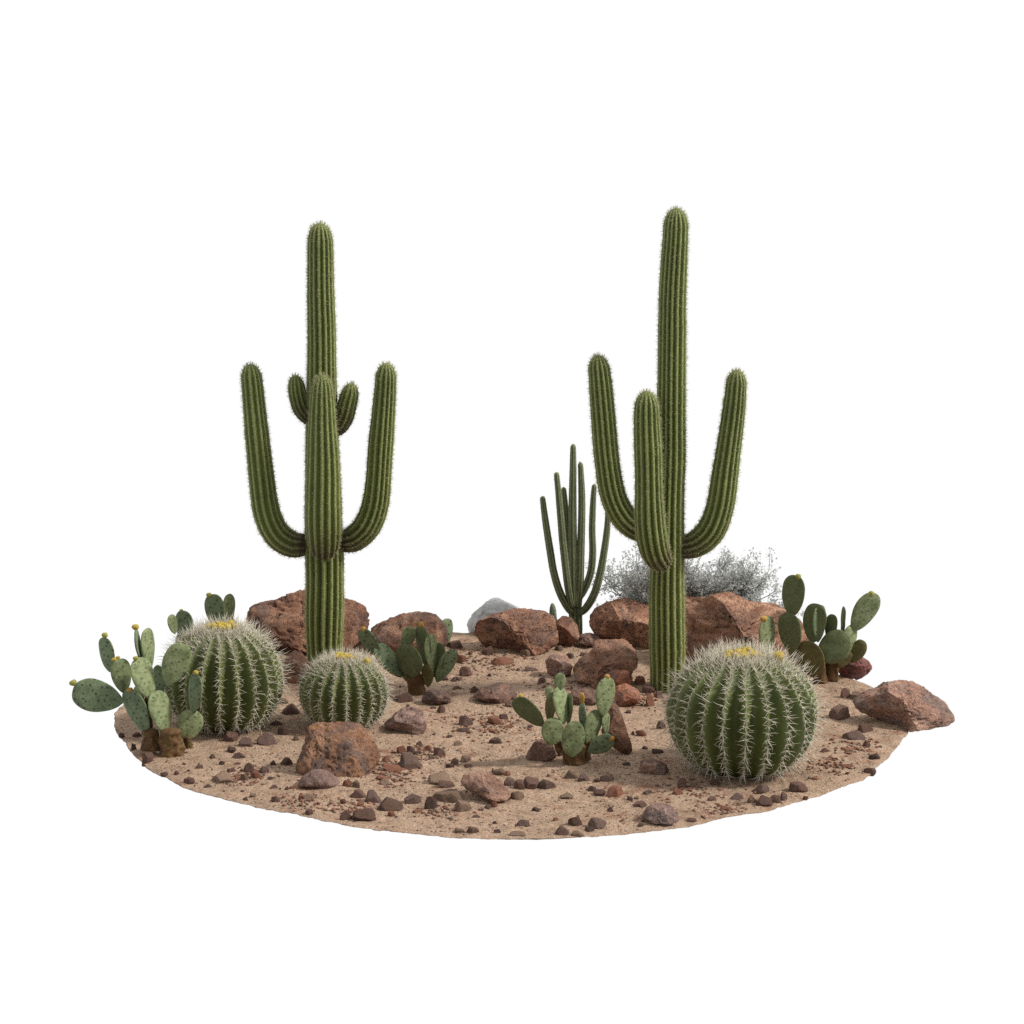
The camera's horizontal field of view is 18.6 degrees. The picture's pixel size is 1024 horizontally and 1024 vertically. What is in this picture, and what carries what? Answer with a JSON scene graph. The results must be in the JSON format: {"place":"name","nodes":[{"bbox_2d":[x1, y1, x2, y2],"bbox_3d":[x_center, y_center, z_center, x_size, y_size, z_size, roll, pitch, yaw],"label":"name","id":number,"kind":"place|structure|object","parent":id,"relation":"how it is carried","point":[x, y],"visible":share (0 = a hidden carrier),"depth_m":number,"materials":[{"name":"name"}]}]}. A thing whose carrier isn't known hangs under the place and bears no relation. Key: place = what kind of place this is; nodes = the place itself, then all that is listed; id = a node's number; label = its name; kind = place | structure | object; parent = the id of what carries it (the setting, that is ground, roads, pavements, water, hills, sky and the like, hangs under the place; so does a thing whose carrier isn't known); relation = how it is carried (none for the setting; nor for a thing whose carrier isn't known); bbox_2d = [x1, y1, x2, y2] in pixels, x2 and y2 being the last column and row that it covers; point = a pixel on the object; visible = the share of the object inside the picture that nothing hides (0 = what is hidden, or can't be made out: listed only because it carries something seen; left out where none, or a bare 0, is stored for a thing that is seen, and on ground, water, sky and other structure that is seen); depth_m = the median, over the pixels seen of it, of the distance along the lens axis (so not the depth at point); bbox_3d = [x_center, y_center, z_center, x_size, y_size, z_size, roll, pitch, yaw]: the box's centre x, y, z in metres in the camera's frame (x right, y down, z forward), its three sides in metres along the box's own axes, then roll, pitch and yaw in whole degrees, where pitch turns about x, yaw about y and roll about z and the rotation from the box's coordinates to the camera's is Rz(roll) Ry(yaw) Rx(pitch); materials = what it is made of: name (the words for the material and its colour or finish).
{"place":"outdoors","nodes":[
{"label":"outdoors","id":0,"kind":"place"},
{"bbox_2d":[114,632,907,839],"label":"ground","id":1,"kind":"structure","parent":0,"point":[205,745],"depth_m":14.99,"materials":[{"name":"sand"}]},
{"bbox_2d":[69,624,203,757],"bbox_3d":[-1.812,0.863,15.219,0.644,0.633,0.238,2,12,10],"label":"prickly pear","id":2,"kind":"object","parent":1,"relation":"on","point":[150,682],"visible":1,"depth_m":15.17,"materials":[{"name":"plant"}]},
{"bbox_2d":[142,752,153,766],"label":"stone","id":3,"kind":"object","parent":1,"relation":"on","point":[147,757],"visible":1,"depth_m":15.07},
{"bbox_2d":[167,593,234,641],"bbox_3d":[-1.648,0.659,16.661,0.367,0.468,0.107,-1,11,-5],"label":"prickly pear","id":4,"kind":"object","parent":1,"relation":"on","point":[215,605],"visible":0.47,"depth_m":16.62,"materials":[{"name":"plant"}]},
{"bbox_2d":[212,770,233,783],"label":"stone","id":5,"kind":"object","parent":1,"relation":"on","point":[223,776],"visible":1,"depth_m":14.72,"materials":[{"name":"stone"}]},
{"bbox_2d":[155,611,296,737],"bbox_3d":[-1.444,0.833,15.626,0.748,0.668,0.750,0,11,0],"label":"barrel cactus","id":6,"kind":"object","parent":1,"relation":"on","point":[236,665],"visible":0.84,"depth_m":15.45,"materials":[{"name":"plant"}]},
{"bbox_2d":[223,731,237,741],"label":"stone","id":7,"kind":"object","parent":1,"relation":"on","point":[230,736],"visible":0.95,"depth_m":15.40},
{"bbox_2d":[238,737,252,746],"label":"stone","id":8,"kind":"object","parent":1,"relation":"on","point":[245,742],"visible":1,"depth_m":15.32,"materials":[{"name":"stone"}]},
{"bbox_2d":[244,763,253,772],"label":"stone","id":9,"kind":"object","parent":1,"relation":"on","point":[248,767],"visible":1,"depth_m":14.86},
{"bbox_2d":[256,732,276,745],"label":"stone","id":10,"kind":"object","parent":1,"relation":"on","point":[266,739],"visible":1,"depth_m":15.36,"materials":[{"name":"stone"}]},
{"bbox_2d":[277,725,287,734],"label":"stone","id":11,"kind":"object","parent":1,"relation":"on","point":[282,729],"visible":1,"depth_m":15.51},
{"bbox_2d":[280,757,292,764],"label":"stone","id":12,"kind":"object","parent":1,"relation":"on","point":[286,761],"visible":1,"depth_m":14.98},
{"bbox_2d":[282,703,299,714],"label":"stone","id":13,"kind":"object","parent":1,"relation":"on","point":[287,710],"visible":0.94,"depth_m":15.91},
{"bbox_2d":[283,650,308,683],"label":"rock","id":14,"kind":"object","parent":1,"relation":"on","point":[298,659],"visible":0.82,"depth_m":16.52,"materials":[{"name":"stone"}]},
{"bbox_2d":[246,590,369,653],"bbox_3d":[-1.128,0.629,17.229,0.681,0.394,0.410,0,11,0],"label":"boulder","id":15,"kind":"object","parent":1,"relation":"on","point":[282,617],"visible":0.48,"depth_m":17.13,"materials":[{"name":"stone"}]},
{"bbox_2d":[238,220,398,665],"bbox_3d":[-1.023,-0.315,16.591,0.862,2.468,0.419,0,11,0],"label":"saguaro","id":16,"kind":"object","parent":1,"relation":"on","point":[324,541],"visible":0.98,"depth_m":16.59,"materials":[{"name":"plant"}]},
{"bbox_2d":[298,769,339,788],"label":"rock","id":17,"kind":"object","parent":1,"relation":"on","point":[320,778],"visible":1,"depth_m":14.60,"materials":[{"name":"stone"}]},
{"bbox_2d":[295,721,380,777],"bbox_3d":[-0.821,1.156,14.884,0.344,0.287,0.365,5,13,25],"label":"boulder","id":18,"kind":"object","parent":1,"relation":"on","point":[342,749],"visible":0.84,"depth_m":14.81,"materials":[{"name":"stone"}]},
{"bbox_2d":[291,644,395,728],"bbox_3d":[-0.840,0.906,15.670,0.557,0.478,0.559,0,11,0],"label":"barrel cactus","id":19,"kind":"object","parent":1,"relation":"on","point":[342,686],"visible":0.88,"depth_m":15.53,"materials":[{"name":"plant"}]},
{"bbox_2d":[340,810,351,820],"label":"stone","id":20,"kind":"object","parent":1,"relation":"on","point":[345,815],"visible":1,"depth_m":14.14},
{"bbox_2d":[350,789,365,797],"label":"stone","id":21,"kind":"object","parent":1,"relation":"on","point":[358,793],"visible":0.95,"depth_m":14.46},
{"bbox_2d":[352,808,375,820],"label":"stone","id":22,"kind":"object","parent":1,"relation":"on","point":[365,814],"visible":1,"depth_m":14.14,"materials":[{"name":"stone"}]},
{"bbox_2d":[365,789,381,802],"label":"stone","id":23,"kind":"object","parent":1,"relation":"on","point":[372,796],"visible":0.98,"depth_m":14.39,"materials":[{"name":"stone"}]},
{"bbox_2d":[377,797,402,810],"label":"stone","id":24,"kind":"object","parent":1,"relation":"on","point":[388,804],"visible":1,"depth_m":14.28,"materials":[{"name":"stone"}]},
{"bbox_2d":[383,762,401,772],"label":"stone","id":25,"kind":"object","parent":1,"relation":"on","point":[393,768],"visible":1,"depth_m":14.87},
{"bbox_2d":[394,693,413,702],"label":"stone","id":26,"kind":"object","parent":1,"relation":"on","point":[404,697],"visible":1,"depth_m":16.19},
{"bbox_2d":[384,706,426,734],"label":"rock","id":27,"kind":"object","parent":1,"relation":"on","point":[412,720],"visible":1,"depth_m":15.53,"materials":[{"name":"stone"}]},
{"bbox_2d":[358,622,457,695],"bbox_3d":[-0.542,0.776,16.308,0.523,0.396,0.204,0,11,0],"label":"prickly pear","id":28,"kind":"object","parent":1,"relation":"on","point":[406,661],"visible":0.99,"depth_m":16.31,"materials":[{"name":"plant"}]},
{"bbox_2d":[371,611,447,653],"bbox_3d":[-0.611,0.683,17.187,0.389,0.247,0.376,8,14,36],"label":"boulder","id":29,"kind":"object","parent":1,"relation":"on","point":[388,632],"visible":0.5,"depth_m":17.14,"materials":[{"name":"stone"}]},
{"bbox_2d":[399,752,422,768],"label":"stone","id":30,"kind":"object","parent":1,"relation":"on","point":[408,760],"visible":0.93,"depth_m":14.96,"materials":[{"name":"stone"}]},
{"bbox_2d":[404,793,421,803],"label":"stone","id":31,"kind":"object","parent":1,"relation":"on","point":[411,798],"visible":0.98,"depth_m":14.39,"materials":[{"name":"stone"}]},
{"bbox_2d":[424,796,436,808],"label":"stone","id":32,"kind":"object","parent":1,"relation":"on","point":[430,802],"visible":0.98,"depth_m":14.30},
{"bbox_2d":[421,689,450,704],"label":"rock","id":33,"kind":"object","parent":1,"relation":"on","point":[435,697],"visible":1,"depth_m":16.11,"materials":[{"name":"brown stone"}]},
{"bbox_2d":[428,771,450,784],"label":"stone","id":34,"kind":"object","parent":1,"relation":"on","point":[434,778],"visible":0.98,"depth_m":14.66,"materials":[{"name":"stone"}]},
{"bbox_2d":[433,747,445,756],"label":"stone","id":35,"kind":"object","parent":1,"relation":"on","point":[438,751],"visible":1,"depth_m":15.18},
{"bbox_2d":[438,780,454,787],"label":"stone","id":36,"kind":"object","parent":1,"relation":"on","point":[445,784],"visible":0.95,"depth_m":14.58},
{"bbox_2d":[433,789,462,802],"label":"stone","id":37,"kind":"object","parent":1,"relation":"on","point":[449,796],"visible":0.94,"depth_m":14.41,"materials":[{"name":"stone"}]},
{"bbox_2d":[443,618,452,642],"bbox_3d":[-0.365,0.668,17.236,0.100,0.168,0.025,-9,15,-39],"label":"prickly pear","id":38,"kind":"object","parent":1,"relation":"on","point":[447,622],"visible":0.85,"depth_m":17.23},
{"bbox_2d":[447,640,462,648],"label":"stone","id":39,"kind":"object","parent":1,"relation":"on","point":[456,644],"visible":0.84,"depth_m":17.22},
{"bbox_2d":[454,800,470,811],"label":"stone","id":40,"kind":"object","parent":1,"relation":"on","point":[461,806],"visible":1,"depth_m":14.27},
{"bbox_2d":[459,716,472,725],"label":"stone","id":41,"kind":"object","parent":1,"relation":"on","point":[465,720],"visible":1,"depth_m":15.72,"materials":[{"name":"stone"}]},
{"bbox_2d":[459,666,472,676],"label":"stone","id":42,"kind":"object","parent":1,"relation":"on","point":[464,671],"visible":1,"depth_m":16.73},
{"bbox_2d":[467,826,478,833],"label":"stone","id":43,"kind":"object","parent":1,"relation":"on","point":[470,829],"visible":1,"depth_m":13.95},
{"bbox_2d":[461,772,509,802],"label":"rock","id":44,"kind":"object","parent":1,"relation":"on","point":[490,787],"visible":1,"depth_m":14.41,"materials":[{"name":"stone"}]},
{"bbox_2d":[482,646,494,654],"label":"stone","id":45,"kind":"object","parent":1,"relation":"on","point":[489,650],"visible":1,"depth_m":17.08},
{"bbox_2d":[467,597,518,633],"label":"rock","id":46,"kind":"object","parent":1,"relation":"on","point":[491,606],"visible":0.45,"depth_m":17.62,"materials":[{"name":"stone"}]},
{"bbox_2d":[487,716,501,724],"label":"stone","id":47,"kind":"object","parent":1,"relation":"on","point":[496,720],"visible":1,"depth_m":15.73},
{"bbox_2d":[473,682,516,703],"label":"rock","id":48,"kind":"object","parent":1,"relation":"on","point":[499,693],"visible":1,"depth_m":16.12,"materials":[{"name":"stone"}]},
{"bbox_2d":[489,737,501,743],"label":"stone","id":49,"kind":"object","parent":1,"relation":"on","point":[494,740],"visible":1,"depth_m":15.40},
{"bbox_2d":[492,768,504,775],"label":"stone","id":50,"kind":"object","parent":1,"relation":"on","point":[500,771],"visible":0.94,"depth_m":14.85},
{"bbox_2d":[491,657,513,665],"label":"stone","id":51,"kind":"object","parent":1,"relation":"on","point":[501,661],"visible":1,"depth_m":16.90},
{"bbox_2d":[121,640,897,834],"bbox_3d":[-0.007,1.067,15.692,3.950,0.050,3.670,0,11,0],"label":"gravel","id":52,"kind":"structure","parent":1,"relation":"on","point":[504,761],"depth_m":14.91,"materials":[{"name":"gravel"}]},
{"bbox_2d":[504,777,514,785],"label":"stone","id":53,"kind":"object","parent":1,"relation":"on","point":[508,781],"visible":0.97,"depth_m":14.62,"materials":[{"name":"stone"}]},
{"bbox_2d":[474,608,558,655],"bbox_3d":[0.037,0.668,17.215,0.473,0.261,0.282,5,12,22],"label":"boulder","id":54,"kind":"object","parent":1,"relation":"on","point":[534,632],"visible":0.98,"depth_m":17.12,"materials":[{"name":"stone"}]},
{"bbox_2d":[510,791,523,799],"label":"stone","id":55,"kind":"object","parent":1,"relation":"on","point":[517,795],"visible":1,"depth_m":14.43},
{"bbox_2d":[509,831,525,835],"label":"stone","id":56,"kind":"object","parent":1,"relation":"on","point":[517,833],"visible":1,"depth_m":13.90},
{"bbox_2d":[513,779,524,789],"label":"stone","id":57,"kind":"object","parent":1,"relation":"on","point":[519,784],"visible":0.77,"depth_m":14.57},
{"bbox_2d":[517,819,530,826],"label":"stone","id":58,"kind":"object","parent":1,"relation":"on","point":[523,823],"visible":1,"depth_m":14.06,"materials":[{"name":"stone"}]},
{"bbox_2d":[520,649,531,656],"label":"stone","id":59,"kind":"object","parent":1,"relation":"on","point":[526,653],"visible":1,"depth_m":17.05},
{"bbox_2d":[523,776,538,788],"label":"stone","id":60,"kind":"object","parent":1,"relation":"on","point":[531,782],"visible":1,"depth_m":14.59,"materials":[{"name":"stone"}]},
{"bbox_2d":[526,739,557,761],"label":"rock","id":61,"kind":"object","parent":1,"relation":"on","point":[542,750],"visible":0.91,"depth_m":15.08,"materials":[{"name":"stone"}]},
{"bbox_2d":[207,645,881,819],"bbox_3d":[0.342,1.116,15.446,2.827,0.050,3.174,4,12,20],"label":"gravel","id":62,"kind":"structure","parent":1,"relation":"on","point":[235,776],"depth_m":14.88,"materials":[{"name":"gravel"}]},
{"bbox_2d":[537,779,555,788],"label":"stone","id":63,"kind":"object","parent":1,"relation":"on","point":[545,784],"visible":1,"depth_m":14.59,"materials":[{"name":"stone"}]},
{"bbox_2d":[549,603,556,619],"bbox_3d":[0.233,0.602,17.642,0.032,0.177,0.106,5,12,23],"label":"prickly pear","id":64,"kind":"object","parent":1,"relation":"on","point":[552,610],"visible":0.51,"depth_m":17.63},
{"bbox_2d":[545,652,572,676],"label":"rock","id":65,"kind":"object","parent":1,"relation":"on","point":[557,663],"visible":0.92,"depth_m":16.65,"materials":[{"name":"stone"}]},
{"bbox_2d":[555,826,568,835],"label":"stone","id":66,"kind":"object","parent":1,"relation":"on","point":[561,830],"visible":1,"depth_m":13.90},
{"bbox_2d":[512,673,614,765],"bbox_3d":[0.247,1.000,14.988,0.496,0.474,0.166,0,11,0],"label":"prickly pear","id":67,"kind":"object","parent":1,"relation":"on","point":[580,742],"visible":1,"depth_m":14.96,"materials":[{"name":"plant"}]},
{"bbox_2d":[556,616,579,646],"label":"rock","id":68,"kind":"object","parent":1,"relation":"on","point":[568,631],"visible":0.82,"depth_m":17.29,"materials":[{"name":"stone"}]},
{"bbox_2d":[564,770,577,778],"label":"stone","id":69,"kind":"object","parent":1,"relation":"on","point":[570,774],"visible":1,"depth_m":14.76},
{"bbox_2d":[539,444,610,634],"bbox_3d":[0.349,0.176,17.488,0.403,1.149,0.146,-2,12,-10],"label":"organ pipe cactus","id":70,"kind":"object","parent":1,"relation":"on","point":[572,552],"visible":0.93,"depth_m":17.46,"materials":[{"name":"plant"}]},
{"bbox_2d":[568,817,581,825],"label":"stone","id":71,"kind":"object","parent":1,"relation":"on","point":[574,821],"visible":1,"depth_m":14.05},
{"bbox_2d":[570,688,595,705],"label":"rock","id":72,"kind":"object","parent":1,"relation":"on","point":[590,698],"visible":0.73,"depth_m":16.10,"materials":[{"name":"stone"}]},
{"bbox_2d":[578,773,589,781],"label":"stone","id":73,"kind":"object","parent":1,"relation":"on","point":[583,776],"visible":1,"depth_m":14.71,"materials":[{"name":"stone"}]},
{"bbox_2d":[576,633,599,646],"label":"rock","id":74,"kind":"object","parent":1,"relation":"on","point":[586,639],"visible":0.85,"depth_m":17.29,"materials":[{"name":"stone"}]},
{"bbox_2d":[588,817,606,828],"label":"stone","id":75,"kind":"object","parent":1,"relation":"on","point":[596,823],"visible":1,"depth_m":14.02,"materials":[{"name":"stone"}]},
{"bbox_2d":[594,789,605,795],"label":"stone","id":76,"kind":"object","parent":1,"relation":"on","point":[599,792],"visible":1,"depth_m":14.49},
{"bbox_2d":[572,639,637,688],"bbox_3d":[0.490,0.808,16.522,0.342,0.251,0.332,0,11,0],"label":"boulder","id":77,"kind":"object","parent":1,"relation":"on","point":[597,662],"visible":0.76,"depth_m":16.45,"materials":[{"name":"stone"}]},
{"bbox_2d":[600,774,613,781],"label":"stone","id":78,"kind":"object","parent":1,"relation":"on","point":[607,778],"visible":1,"depth_m":14.70,"materials":[{"name":"stone"}]},
{"bbox_2d":[606,785,623,796],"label":"stone","id":79,"kind":"object","parent":1,"relation":"on","point":[614,791],"visible":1,"depth_m":14.46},
{"bbox_2d":[601,702,631,754],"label":"rock","id":80,"kind":"object","parent":1,"relation":"on","point":[619,733],"visible":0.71,"depth_m":15.19,"materials":[{"name":"stone"}]},
{"bbox_2d":[603,669,632,688],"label":"rock","id":81,"kind":"object","parent":1,"relation":"on","point":[618,677],"visible":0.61,"depth_m":16.36,"materials":[{"name":"orange stone"}]},
{"bbox_2d":[589,597,648,648],"bbox_3d":[0.654,0.626,17.373,0.344,0.276,0.468,-6,13,-28],"label":"boulder","id":82,"kind":"object","parent":1,"relation":"on","point":[628,621],"visible":0.77,"depth_m":17.30,"materials":[{"name":"stone"}]},
{"bbox_2d":[614,683,641,706],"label":"rock","id":83,"kind":"object","parent":1,"relation":"on","point":[626,695],"visible":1,"depth_m":16.09,"materials":[{"name":"orange stone"}]},
{"bbox_2d":[634,676,645,684],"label":"stone","id":84,"kind":"object","parent":1,"relation":"on","point":[639,680],"visible":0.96,"depth_m":16.45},
{"bbox_2d":[634,800,646,806],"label":"stone","id":85,"kind":"object","parent":1,"relation":"on","point":[640,803],"visible":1,"depth_m":14.34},
{"bbox_2d":[642,683,655,692],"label":"stone","id":86,"kind":"object","parent":1,"relation":"on","point":[646,688],"visible":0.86,"depth_m":16.32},
{"bbox_2d":[646,693,654,706],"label":"stone","id":87,"kind":"object","parent":1,"relation":"on","point":[649,700],"visible":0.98,"depth_m":16.10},
{"bbox_2d":[639,758,668,774],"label":"rock","id":88,"kind":"object","parent":1,"relation":"on","point":[652,766],"visible":1,"depth_m":14.82,"materials":[{"name":"stone"}]},
{"bbox_2d":[641,802,678,825],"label":"rock","id":89,"kind":"object","parent":1,"relation":"on","point":[654,813],"visible":1,"depth_m":14.05,"materials":[{"name":"stone"}]},
{"bbox_2d":[585,204,748,692],"bbox_3d":[0.799,-0.268,16.084,0.853,2.620,0.391,0,11,0],"label":"saguaro","id":90,"kind":"object","parent":1,"relation":"on","point":[651,523],"visible":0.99,"depth_m":16.08,"materials":[{"name":"plant"}]},
{"bbox_2d":[677,778,686,787],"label":"stone","id":91,"kind":"object","parent":1,"relation":"on","point":[681,783],"visible":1,"depth_m":14.60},
{"bbox_2d":[585,541,803,618],"bbox_3d":[1.040,0.505,17.630,1.304,0.727,0.744,0,11,0],"label":"desert shrub","id":92,"kind":"object","parent":1,"relation":"on","point":[634,583],"visible":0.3,"depth_m":17.52,"materials":[{"name":"plant"}]},
{"bbox_2d":[648,635,830,786],"bbox_3d":[1.083,0.958,14.861,0.877,0.744,0.876,0,11,0],"label":"barrel cactus","id":93,"kind":"object","parent":1,"relation":"on","point":[749,710],"visible":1,"depth_m":14.64,"materials":[{"name":"plant"}]},
{"bbox_2d":[684,591,808,663],"bbox_3d":[1.226,0.650,16.907,0.745,0.440,0.628,0,11,0],"label":"boulder","id":94,"kind":"object","parent":1,"relation":"on","point":[715,618],"visible":0.49,"depth_m":16.81,"materials":[{"name":"stone"}]},
{"bbox_2d":[751,784,769,793],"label":"stone","id":95,"kind":"object","parent":1,"relation":"on","point":[761,789],"visible":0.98,"depth_m":14.54,"materials":[{"name":"stone"}]},
{"bbox_2d":[756,795,772,806],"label":"stone","id":96,"kind":"object","parent":1,"relation":"on","point":[765,801],"visible":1,"depth_m":14.35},
{"bbox_2d":[770,795,780,802],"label":"stone","id":97,"kind":"object","parent":1,"relation":"on","point":[776,798],"visible":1,"depth_m":14.40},
{"bbox_2d":[789,781,807,791],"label":"stone","id":98,"kind":"object","parent":1,"relation":"on","point":[796,786],"visible":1,"depth_m":14.56,"materials":[{"name":"stone"}]},
{"bbox_2d":[759,574,880,683],"bbox_3d":[1.620,0.618,16.491,0.647,0.595,0.204,0,11,0],"label":"prickly pear","id":99,"kind":"object","parent":1,"relation":"on","point":[832,653],"visible":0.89,"depth_m":16.49,"materials":[{"name":"plant"}]},
{"bbox_2d":[829,704,849,719],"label":"stone","id":100,"kind":"object","parent":1,"relation":"on","point":[839,712],"visible":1,"depth_m":15.83,"materials":[{"name":"stone"}]},
{"bbox_2d":[840,688,850,697],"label":"stone","id":101,"kind":"object","parent":1,"relation":"on","point":[845,692],"visible":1,"depth_m":16.23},
{"bbox_2d":[842,730,865,739],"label":"stone","id":102,"kind":"object","parent":1,"relation":"on","point":[855,735],"visible":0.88,"depth_m":15.46,"materials":[{"name":"stone"}]},
{"bbox_2d":[839,657,871,679],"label":"rock","id":103,"kind":"object","parent":1,"relation":"on","point":[860,668],"visible":0.76,"depth_m":16.65,"materials":[{"name":"stone"}]},
{"bbox_2d":[858,723,872,732],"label":"stone","id":104,"kind":"object","parent":1,"relation":"on","point":[863,728],"visible":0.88,"depth_m":15.60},
{"bbox_2d":[863,767,875,775],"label":"stone","id":105,"kind":"object","parent":1,"relation":"on","point":[871,771],"visible":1,"depth_m":14.88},
{"bbox_2d":[853,680,954,731],"bbox_3d":[1.978,0.969,15.756,0.510,0.224,0.273,7,13,31],"label":"boulder","id":106,"kind":"object","parent":1,"relation":"on","point":[911,706],"visible":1,"depth_m":15.68,"materials":[{"name":"stone"}]},
{"bbox_2d":[0,0,1023,1023],"label":"sky","id":107,"kind":"structure","parent":0,"point":[494,182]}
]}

